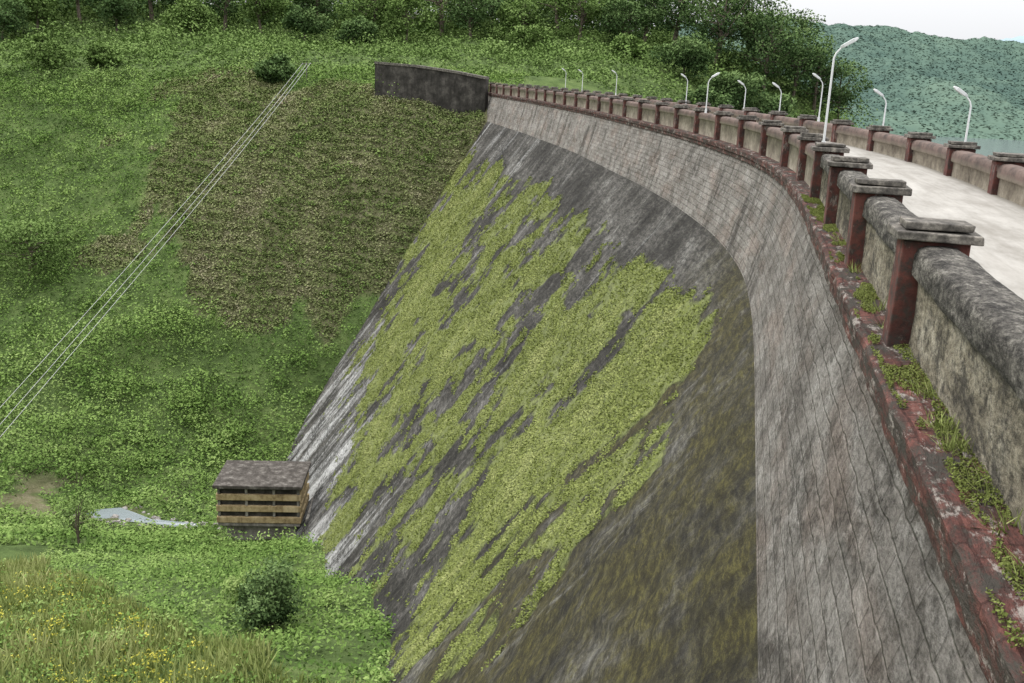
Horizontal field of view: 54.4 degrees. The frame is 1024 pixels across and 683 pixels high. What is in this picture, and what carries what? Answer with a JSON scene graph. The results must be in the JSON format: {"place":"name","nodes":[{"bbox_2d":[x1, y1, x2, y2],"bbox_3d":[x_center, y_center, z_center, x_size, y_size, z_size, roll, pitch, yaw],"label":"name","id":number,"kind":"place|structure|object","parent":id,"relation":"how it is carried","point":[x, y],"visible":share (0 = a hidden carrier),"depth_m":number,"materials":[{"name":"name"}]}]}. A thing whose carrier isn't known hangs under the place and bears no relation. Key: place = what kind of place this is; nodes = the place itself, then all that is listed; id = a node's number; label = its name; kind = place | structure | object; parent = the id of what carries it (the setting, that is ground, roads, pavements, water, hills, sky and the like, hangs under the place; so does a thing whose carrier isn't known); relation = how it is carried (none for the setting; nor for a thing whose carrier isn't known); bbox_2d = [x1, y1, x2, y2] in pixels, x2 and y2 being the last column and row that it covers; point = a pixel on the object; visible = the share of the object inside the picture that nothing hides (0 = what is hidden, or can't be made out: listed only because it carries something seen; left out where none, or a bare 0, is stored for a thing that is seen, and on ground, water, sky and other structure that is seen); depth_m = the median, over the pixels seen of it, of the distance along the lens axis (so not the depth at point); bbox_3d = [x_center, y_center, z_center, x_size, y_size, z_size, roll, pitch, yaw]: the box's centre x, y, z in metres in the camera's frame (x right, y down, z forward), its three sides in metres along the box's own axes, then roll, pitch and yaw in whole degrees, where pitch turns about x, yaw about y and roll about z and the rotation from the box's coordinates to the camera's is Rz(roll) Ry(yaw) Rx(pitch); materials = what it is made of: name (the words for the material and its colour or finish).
{"place":"outdoors","nodes":[
{"label":"outdoors","id":0,"kind":"place"},
{"bbox_2d":[0,0,831,682],"bbox_3d":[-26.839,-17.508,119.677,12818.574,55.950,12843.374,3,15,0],"label":"ground","id":1,"kind":"structure","parent":0,"point":[34,484],"depth_m":113.47,"materials":[{"name":"plant"}]},
{"bbox_2d":[0,0,32,41],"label":"tree","id":2,"kind":"object","parent":1,"relation":"on","point":[9,17],"visible":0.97,"depth_m":169.55,"materials":[{"name":"green plant"}]},
{"bbox_2d":[8,0,59,31],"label":"tree","id":3,"kind":"object","parent":1,"relation":"on","point":[38,12],"visible":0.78,"depth_m":177.07,"materials":[{"name":"green plant"}]},
{"bbox_2d":[0,215,79,282],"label":"bush","id":4,"kind":"object","parent":1,"relation":"on","point":[40,238],"visible":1,"depth_m":112.73,"materials":[{"name":"green plant"}]},
{"bbox_2d":[21,32,71,68],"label":"bush","id":5,"kind":"object","parent":1,"relation":"on","point":[41,48],"visible":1,"depth_m":143.83,"materials":[{"name":"green plant"}]},
{"bbox_2d":[51,491,100,544],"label":"sapling","id":6,"kind":"object","parent":1,"relation":"on","point":[67,513],"visible":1,"depth_m":67.70,"materials":[{"name":"green plant"}]},
{"bbox_2d":[84,41,121,67],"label":"bush","id":7,"kind":"object","parent":1,"relation":"on","point":[94,56],"visible":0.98,"depth_m":145.85,"materials":[{"name":"green plant"}]},
{"bbox_2d":[0,570,221,682],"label":"yellow flowering plant","id":8,"kind":"object","parent":1,"relation":"on","point":[155,654],"visible":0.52,"depth_m":38.03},
{"bbox_2d":[85,0,150,31],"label":"tree","id":9,"kind":"object","parent":1,"relation":"on","point":[116,7],"visible":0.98,"depth_m":180.76,"materials":[{"name":"green plant"}]},
{"bbox_2d":[86,508,197,526],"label":"stream","id":10,"kind":"structure","parent":1,"relation":"on","point":[123,514],"depth_m":83.34,"materials":[{"name":"grey liquid"}]},
{"bbox_2d":[72,505,222,530],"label":"rocks","id":11,"kind":"object","parent":1,"relation":"on","point":[129,519],"visible":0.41,"depth_m":82.49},
{"bbox_2d":[0,558,296,682],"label":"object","id":12,"kind":"object","parent":1,"relation":"on","point":[105,636],"visible":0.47,"depth_m":39.58,"materials":[{"name":"green plant"}]},
{"bbox_2d":[141,0,176,19],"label":"tree","id":13,"kind":"object","parent":1,"relation":"on","point":[151,14],"visible":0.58,"depth_m":198.13,"materials":[{"name":"green plant"}]},
{"bbox_2d":[0,551,364,682],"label":"grass","id":14,"kind":"structure","parent":1,"relation":"on","point":[34,566],"depth_m":37.96,"materials":[{"name":"plant"}]},
{"bbox_2d":[160,0,218,33],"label":"tree","id":15,"kind":"object","parent":1,"relation":"on","point":[203,12],"visible":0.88,"depth_m":178.70,"materials":[{"name":"green plant"}]},
{"bbox_2d":[199,0,239,30],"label":"tree","id":16,"kind":"object","parent":1,"relation":"on","point":[226,7],"visible":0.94,"depth_m":189.11,"materials":[{"name":"green plant"}]},
{"bbox_2d":[220,569,275,612],"bbox_3d":[-11.809,11.327,45.088,2.832,2.309,2.466,-4,16,-22],"label":"shrub","id":17,"kind":"object","parent":1,"relation":"on","point":[228,587],"visible":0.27,"depth_m":44.54,"materials":[{"name":"green plant"}]},
{"bbox_2d":[227,526,296,539],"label":"base","id":18,"kind":"object","parent":1,"relation":"on","point":[254,530],"visible":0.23,"depth_m":76.38,"materials":[{"name":"concrete"}]},
{"bbox_2d":[218,523,300,526],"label":"floor slab","id":19,"kind":"structure","parent":18,"relation":"on","point":[261,524],"depth_m":75.74,"materials":[{"name":"wood"}]},
{"bbox_2d":[220,489,296,516],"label":"window openings","id":20,"kind":"object","parent":19,"relation":"on","point":[242,502],"visible":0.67,"depth_m":75.50,"materials":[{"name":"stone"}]},
{"bbox_2d":[216,504,300,512],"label":"beam","id":21,"kind":"structure","parent":20,"relation":"attached to","point":[259,508],"depth_m":75.34,"materials":[{"name":"paint"}]},
{"bbox_2d":[216,493,300,500],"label":"beam","id":22,"kind":"structure","parent":20,"relation":"attached to","point":[257,497],"depth_m":75.11,"materials":[{"name":"paint"}]},
{"bbox_2d":[217,516,300,523],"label":"beam","id":23,"kind":"structure","parent":20,"relation":"attached to","point":[258,519],"depth_m":75.58,"materials":[{"name":"paint"}]},
{"bbox_2d":[212,460,310,489],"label":"roof slab","id":24,"kind":"structure","parent":20,"relation":"on","point":[263,475],"depth_m":76.64,"materials":[{"name":"concrete"}]},
{"bbox_2d":[300,483,308,510],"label":"beam side","id":25,"kind":"structure","parent":20,"relation":"attached to","point":[302,501],"depth_m":77.60,"materials":[{"name":"paint"}]},
{"bbox_2d":[235,0,292,32],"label":"tree","id":26,"kind":"object","parent":1,"relation":"on","point":[268,7],"visible":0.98,"depth_m":182.26,"materials":[{"name":"green plant"}]},
{"bbox_2d":[0,41,532,682],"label":"hillside shrubs","id":27,"kind":"object","parent":1,"relation":"on","point":[174,543],"visible":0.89,"depth_m":98.57,"materials":[{"name":"green plant"}]},
{"bbox_2d":[230,552,308,628],"bbox_3d":[-10.095,10.916,41.778,3.115,3.487,3.515,3,15,0],"label":"shrub","id":28,"kind":"object","parent":1,"relation":"on","point":[279,606],"visible":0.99,"depth_m":41.32,"materials":[{"name":"green plant"}]},
{"bbox_2d":[253,52,295,83],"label":"bush","id":29,"kind":"object","parent":1,"relation":"on","point":[277,67],"visible":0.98,"depth_m":136.85,"materials":[{"name":"green plant"}]},
{"bbox_2d":[73,67,508,344],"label":"terrace plants","id":30,"kind":"object","parent":1,"relation":"on","point":[287,115],"visible":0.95,"depth_m":121.75,"materials":[{"name":"plant"}]},
{"bbox_2d":[280,4,333,40],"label":"tree","id":31,"kind":"object","parent":1,"relation":"on","point":[305,22],"visible":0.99,"depth_m":175.73,"materials":[{"name":"green plant"}]},
{"bbox_2d":[289,0,346,22],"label":"tree","id":32,"kind":"object","parent":1,"relation":"on","point":[323,7],"visible":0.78,"depth_m":192.70,"materials":[{"name":"green plant"}]},
{"bbox_2d":[2,0,691,38],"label":"distant tree line","id":33,"kind":"object","parent":1,"relation":"on","point":[67,6],"visible":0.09,"depth_m":202.45,"materials":[{"name":"green plant"}]},
{"bbox_2d":[334,15,378,45],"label":"bush","id":34,"kind":"object","parent":1,"relation":"on","point":[359,25],"visible":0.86,"depth_m":169.65,"materials":[{"name":"green plant"}]},
{"bbox_2d":[332,0,397,41],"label":"tree","id":35,"kind":"object","parent":1,"relation":"on","point":[376,6],"visible":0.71,"depth_m":177.59,"materials":[{"name":"green plant"}]},
{"bbox_2d":[381,0,438,42],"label":"tree","id":36,"kind":"object","parent":1,"relation":"on","point":[400,16],"visible":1,"depth_m":174.26,"materials":[{"name":"green plant"}]},
{"bbox_2d":[375,64,488,113],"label":"retaining wall","id":37,"kind":"structure","parent":1,"relation":"on","point":[457,93],"depth_m":128.54,"materials":[{"name":"concrete"}]},
{"bbox_2d":[374,61,488,78],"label":"coping","id":38,"kind":"object","parent":37,"relation":"on","point":[440,69],"visible":0.97,"depth_m":127.87,"materials":[{"name":"concrete"}]},
{"bbox_2d":[0,0,877,127],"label":"plateau scrub","id":39,"kind":"object","parent":1,"relation":"on","point":[499,34],"visible":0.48,"depth_m":163.97,"materials":[{"name":"green plant"}]},
{"bbox_2d":[419,0,472,35],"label":"tree","id":40,"kind":"object","parent":1,"relation":"on","point":[440,13],"visible":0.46,"depth_m":189.97,"materials":[{"name":"green plant"}]},
{"bbox_2d":[443,0,506,39],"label":"tree","id":41,"kind":"object","parent":1,"relation":"on","point":[466,13],"visible":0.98,"depth_m":179.69,"materials":[{"name":"green plant"}]},
{"bbox_2d":[493,0,544,33],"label":"tree","id":42,"kind":"object","parent":1,"relation":"on","point":[517,12],"visible":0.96,"depth_m":178.14,"materials":[{"name":"green plant"}]},
{"bbox_2d":[508,23,551,49],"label":"bush","id":43,"kind":"object","parent":1,"relation":"on","point":[520,33],"visible":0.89,"depth_m":171.15,"materials":[{"name":"green plant"}]},
{"bbox_2d":[526,0,579,32],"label":"tree","id":44,"kind":"object","parent":1,"relation":"on","point":[558,13],"visible":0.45,"depth_m":194.63,"materials":[{"name":"green plant"}]},
{"bbox_2d":[549,0,614,39],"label":"tree","id":45,"kind":"object","parent":1,"relation":"on","point":[587,9],"visible":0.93,"depth_m":180.50,"materials":[{"name":"green plant"}]},
{"bbox_2d":[606,32,646,57],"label":"bush","id":46,"kind":"object","parent":1,"relation":"on","point":[625,39],"visible":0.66,"depth_m":166.47,"materials":[{"name":"green plant"}]},
{"bbox_2d":[594,0,661,42],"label":"tree","id":47,"kind":"object","parent":1,"relation":"on","point":[627,8],"visible":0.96,"depth_m":176.16,"materials":[{"name":"green plant"}]},
{"bbox_2d":[627,0,673,41],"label":"tree","id":48,"kind":"object","parent":1,"relation":"on","point":[645,3],"visible":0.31,"depth_m":187.07,"materials":[{"name":"green plant"}]},
{"bbox_2d":[286,92,1023,682],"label":"dam","id":49,"kind":"structure","parent":1,"relation":"on","point":[606,398],"depth_m":28.78,"materials":[{"name":"concrete"}]},
{"bbox_2d":[566,93,574,105],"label":"panel","id":50,"kind":"object","parent":49,"relation":"on","point":[570,99],"visible":0.68,"depth_m":87.52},
{"bbox_2d":[577,94,586,107],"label":"panel","id":51,"kind":"object","parent":49,"relation":"on","point":[581,102],"visible":0.66,"depth_m":83.40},
{"bbox_2d":[589,96,597,109],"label":"panel","id":52,"kind":"object","parent":49,"relation":"on","point":[593,102],"visible":0.66,"depth_m":78.89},
{"bbox_2d":[600,97,609,112],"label":"panel","id":53,"kind":"object","parent":49,"relation":"on","point":[604,101],"visible":0.66,"depth_m":74.29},
{"bbox_2d":[612,99,622,115],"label":"panel","id":54,"kind":"object","parent":49,"relation":"on","point":[617,106],"visible":0.66,"depth_m":70.04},
{"bbox_2d":[626,101,637,118],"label":"panel","id":55,"kind":"object","parent":49,"relation":"on","point":[632,110],"visible":0.71,"depth_m":65.46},
{"bbox_2d":[641,103,655,122],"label":"panel","id":56,"kind":"object","parent":49,"relation":"on","point":[648,112],"visible":0.68,"depth_m":61.13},
{"bbox_2d":[659,106,674,126],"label":"panel","id":57,"kind":"object","parent":49,"relation":"on","point":[666,115],"visible":0.69,"depth_m":56.73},
{"bbox_2d":[678,109,694,131],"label":"panel","id":58,"kind":"object","parent":49,"relation":"on","point":[686,119],"visible":0.62,"depth_m":52.24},
{"bbox_2d":[698,112,715,137],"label":"panel","id":59,"kind":"object","parent":49,"relation":"on","point":[706,124],"visible":0.62,"depth_m":47.84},
{"bbox_2d":[719,116,738,144],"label":"panel","id":60,"kind":"object","parent":49,"relation":"on","point":[728,129],"visible":0.63,"depth_m":43.33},
{"bbox_2d":[489,84,970,346],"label":"posts","id":61,"kind":"object","parent":49,"relation":"on","point":[900,312],"visible":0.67,"depth_m":14.32,"materials":[{"name":"red paint"}]},
{"bbox_2d":[489,83,983,245],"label":"post caps","id":62,"kind":"object","parent":61,"relation":"on","point":[898,231],"visible":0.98,"depth_m":13.96,"materials":[{"name":"concrete"}]},
{"bbox_2d":[489,82,975,232],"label":"post cap tops","id":63,"kind":"object","parent":62,"relation":"on","point":[919,223],"visible":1,"depth_m":13.97,"materials":[{"name":"concrete"}]},
{"bbox_2d":[822,37,858,141],"bbox_3d":[7.896,-5.869,24.069,0.568,2.871,0.170,6,15,11],"label":"street lamp","id":64,"kind":"object","parent":62,"relation":"on","point":[853,40],"visible":0.85,"depth_m":23.99,"materials":[{"name":"metal"}]},
{"bbox_2d":[722,109,743,117],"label":"panel","id":65,"kind":"object","parent":49,"relation":"on","point":[736,113],"visible":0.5,"depth_m":56.24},
{"bbox_2d":[743,121,761,152],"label":"panel","id":66,"kind":"object","parent":49,"relation":"on","point":[752,135],"visible":0.46,"depth_m":39.09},
{"bbox_2d":[747,112,770,122],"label":"panel","id":67,"kind":"object","parent":49,"relation":"on","point":[761,116],"visible":0.42,"depth_m":51.93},
{"bbox_2d":[523,85,1023,194],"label":"posts","id":68,"kind":"object","parent":49,"relation":"on","point":[993,184],"visible":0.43,"depth_m":31.12,"materials":[{"name":"red paint"}]},
{"bbox_2d":[518,84,1023,162],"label":"post caps","id":69,"kind":"object","parent":68,"relation":"on","point":[1005,159],"visible":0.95,"depth_m":35.64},
{"bbox_2d":[526,84,1023,157],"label":"post cap tops","id":70,"kind":"object","parent":69,"relation":"on","point":[1019,155],"visible":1,"depth_m":31.24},
{"bbox_2d":[953,86,971,148],"bbox_3d":[11.915,-5.828,26.516,0.567,1.871,0.170,5,15,10],"label":"street lamp","id":71,"kind":"object","parent":69,"relation":"on","point":[961,91],"visible":0.86,"depth_m":26.35,"materials":[{"name":"metal"}]},
{"bbox_2d":[766,127,782,161],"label":"panel","id":72,"kind":"object","parent":49,"relation":"on","point":[774,141],"visible":0.48,"depth_m":34.68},
{"bbox_2d":[773,116,798,127],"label":"panel","id":73,"kind":"object","parent":49,"relation":"on","point":[788,121],"visible":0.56,"depth_m":47.40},
{"bbox_2d":[787,134,800,171],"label":"panel","id":74,"kind":"object","parent":49,"relation":"on","point":[793,141],"visible":0.27,"depth_m":30.58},
{"bbox_2d":[804,142,814,185],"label":"panel","id":75,"kind":"object","parent":49,"relation":"on","point":[809,153],"visible":0.17,"depth_m":26.30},
{"bbox_2d":[803,120,832,140],"bbox_3d":[13.408,-9.091,43.058,0.474,0.765,4.290,2,15,-1],"label":"panel","id":76,"kind":"object","parent":49,"relation":"on","point":[811,126],"visible":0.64,"depth_m":43.05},
{"bbox_2d":[819,154,839,205],"bbox_3d":[6.826,-3.265,20.902,0.497,1.078,4.207,6,15,12],"label":"panel","id":77,"kind":"object","parent":49,"relation":"on","point":[824,181],"visible":0.25,"depth_m":22.14,"materials":[{"name":"concrete"}]},
{"bbox_2d":[836,170,868,241],"bbox_3d":[5.773,-2.146,16.563,0.483,1.082,4.202,6,15,12],"label":"panel","id":78,"kind":"object","parent":49,"relation":"on","point":[845,178],"visible":0.31,"depth_m":17.41,"materials":[{"name":"concrete"}]},
{"bbox_2d":[836,125,868,148],"bbox_3d":[13.343,-7.848,38.428,0.501,0.765,4.479,3,15,2],"label":"panel","id":79,"kind":"object","parent":49,"relation":"on","point":[853,136],"visible":0.72,"depth_m":38.55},
{"bbox_2d":[861,196,917,308],"bbox_3d":[4.733,-1.026,12.225,0.490,1.082,4.201,6,15,12],"label":"panel","id":80,"kind":"object","parent":49,"relation":"on","point":[879,213],"visible":0.47,"depth_m":12.66,"materials":[{"name":"concrete"}]},
{"bbox_2d":[872,132,906,159],"bbox_3d":[13.009,-6.604,33.753,0.489,0.765,4.412,4,15,4],"label":"panel","id":81,"kind":"object","parent":49,"relation":"on","point":[892,145],"visible":0.73,"depth_m":33.85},
{"bbox_2d":[800,194,1023,672],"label":"ledge moss","id":82,"kind":"object","parent":49,"relation":"on","point":[819,216],"visible":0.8,"depth_m":7.56,"materials":[{"name":"plant"}]},
{"bbox_2d":[911,140,949,172],"bbox_3d":[12.396,-5.378,29.093,0.499,0.765,4.470,5,15,8],"label":"panel","id":83,"kind":"object","parent":49,"relation":"on","point":[929,154],"visible":0.67,"depth_m":29.25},
{"bbox_2d":[909,246,1023,535],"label":"panel","id":84,"kind":"object","parent":49,"relation":"on","point":[966,343],"visible":0.98,"depth_m":7.30,"materials":[{"name":"concrete"}]},
{"bbox_2d":[951,150,991,189],"bbox_3d":[11.518,-4.191,24.525,0.486,0.770,4.327,5,15,10],"label":"panel","id":85,"kind":"object","parent":49,"relation":"on","point":[972,168],"visible":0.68,"depth_m":24.63,"materials":[{"name":"concrete"}]},
{"bbox_2d":[997,164,1023,206],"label":"panel","id":86,"kind":"object","parent":49,"relation":"on","point":[1011,182],"visible":0.94,"depth_m":21.09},
{"bbox_2d":[639,0,712,42],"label":"tree","id":87,"kind":"object","parent":1,"relation":"on","point":[669,12],"visible":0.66,"depth_m":176.86,"materials":[{"name":"green plant"}]},
{"bbox_2d":[648,30,716,78],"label":"tree","id":88,"kind":"object","parent":1,"relation":"on","point":[690,54],"visible":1,"depth_m":156.40,"materials":[{"name":"green plant"}]},
{"bbox_2d":[679,83,738,109],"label":"tree","id":89,"kind":"object","parent":1,"relation":"on","point":[714,99],"visible":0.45,"depth_m":146.14,"materials":[{"name":"green plant"}]},
{"bbox_2d":[676,0,768,65],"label":"tree","id":90,"kind":"object","parent":1,"relation":"on","point":[706,23],"visible":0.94,"depth_m":168.57,"materials":[{"name":"green plant"}]},
{"bbox_2d":[678,0,766,44],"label":"tree","id":91,"kind":"object","parent":1,"relation":"on","point":[721,11],"visible":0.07,"depth_m":189.32,"materials":[{"name":"green plant"}]},
{"bbox_2d":[698,70,770,109],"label":"tree","id":92,"kind":"object","parent":1,"relation":"on","point":[729,84],"visible":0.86,"depth_m":152.78,"materials":[{"name":"green plant"}]},
{"bbox_2d":[707,0,789,70],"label":"tree","id":93,"kind":"object","parent":1,"relation":"on","point":[767,3],"visible":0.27,"depth_m":171.95,"materials":[{"name":"green plant"}]},
{"bbox_2d":[726,8,809,91],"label":"tree","id":94,"kind":"object","parent":1,"relation":"on","point":[757,42],"visible":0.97,"depth_m":167.17,"materials":[{"name":"green plant"}]},
{"bbox_2d":[749,90,797,117],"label":"tree","id":95,"kind":"object","parent":1,"relation":"on","point":[767,103],"visible":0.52,"depth_m":156.06,"materials":[{"name":"green plant"}]},
{"bbox_2d":[739,0,825,76],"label":"tree","id":96,"kind":"object","parent":1,"relation":"on","point":[801,21],"visible":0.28,"depth_m":183.58,"materials":[{"name":"green plant"}]},
{"bbox_2d":[763,24,835,100],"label":"tree","id":97,"kind":"object","parent":1,"relation":"on","point":[810,55],"visible":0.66,"depth_m":170.84,"materials":[{"name":"green plant"}]},
{"bbox_2d":[788,32,855,114],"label":"tree","id":98,"kind":"object","parent":1,"relation":"on","point":[816,92],"visible":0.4,"depth_m":176.11,"materials":[{"name":"green plant"}]},
{"bbox_2d":[803,58,874,118],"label":"tree","id":99,"kind":"object","parent":1,"relation":"on","point":[841,99],"visible":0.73,"depth_m":182.10,"materials":[{"name":"green plant"}]},
{"bbox_3d":[-20.024,9.373,32.935,1.500,6.505,0.172,3,15,0],"label":"utility pole","id":100,"kind":"object","parent":1,"relation":"on","visible":0},
{"bbox_2d":[2,63,302,404],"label":"power cable","id":101,"kind":"object","parent":100,"relation":"attached to","point":[141,251],"visible":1,"depth_m":60.53,"materials":[{"name":"silver metal"}]},
{"bbox_2d":[1,65,305,422],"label":"power cable","id":102,"kind":"object","parent":100,"relation":"attached to","point":[142,261],"visible":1,"depth_m":57.38,"materials":[{"name":"silver metal"}]},
{"bbox_2d":[0,64,309,436],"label":"power cable","id":103,"kind":"object","parent":100,"relation":"attached to","point":[142,270],"visible":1,"depth_m":56.41,"materials":[{"name":"silver metal"}]},
{"bbox_2d":[156,0,1023,39],"label":"sky","id":104,"kind":"structure","parent":0,"point":[956,19],"materials":[{"name":"white"}]},
{"bbox_2d":[660,16,1023,140],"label":"hill","id":105,"kind":"structure","parent":0,"point":[915,77],"depth_m":572.16,"materials":[{"name":"plant"}]},
{"bbox_2d":[826,141,1023,299],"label":"road","id":106,"kind":"structure","parent":0,"point":[997,221],"depth_m":19.11,"materials":[{"name":"concrete"}]},
{"bbox_2d":[901,135,1023,156],"bbox_3d":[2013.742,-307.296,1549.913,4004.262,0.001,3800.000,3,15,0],"label":"lake","id":107,"kind":"structure","parent":0,"point":[989,147],"depth_m":388.08,"materials":[{"name":"teal liquid"}]},
{"bbox_2d":[979,36,1023,42],"bbox_3d":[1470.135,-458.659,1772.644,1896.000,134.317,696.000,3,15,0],"label":"hill","id":108,"kind":"structure","parent":0,"point":[1020,39],"depth_m":1876.85,"materials":[{"name":"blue plant"}]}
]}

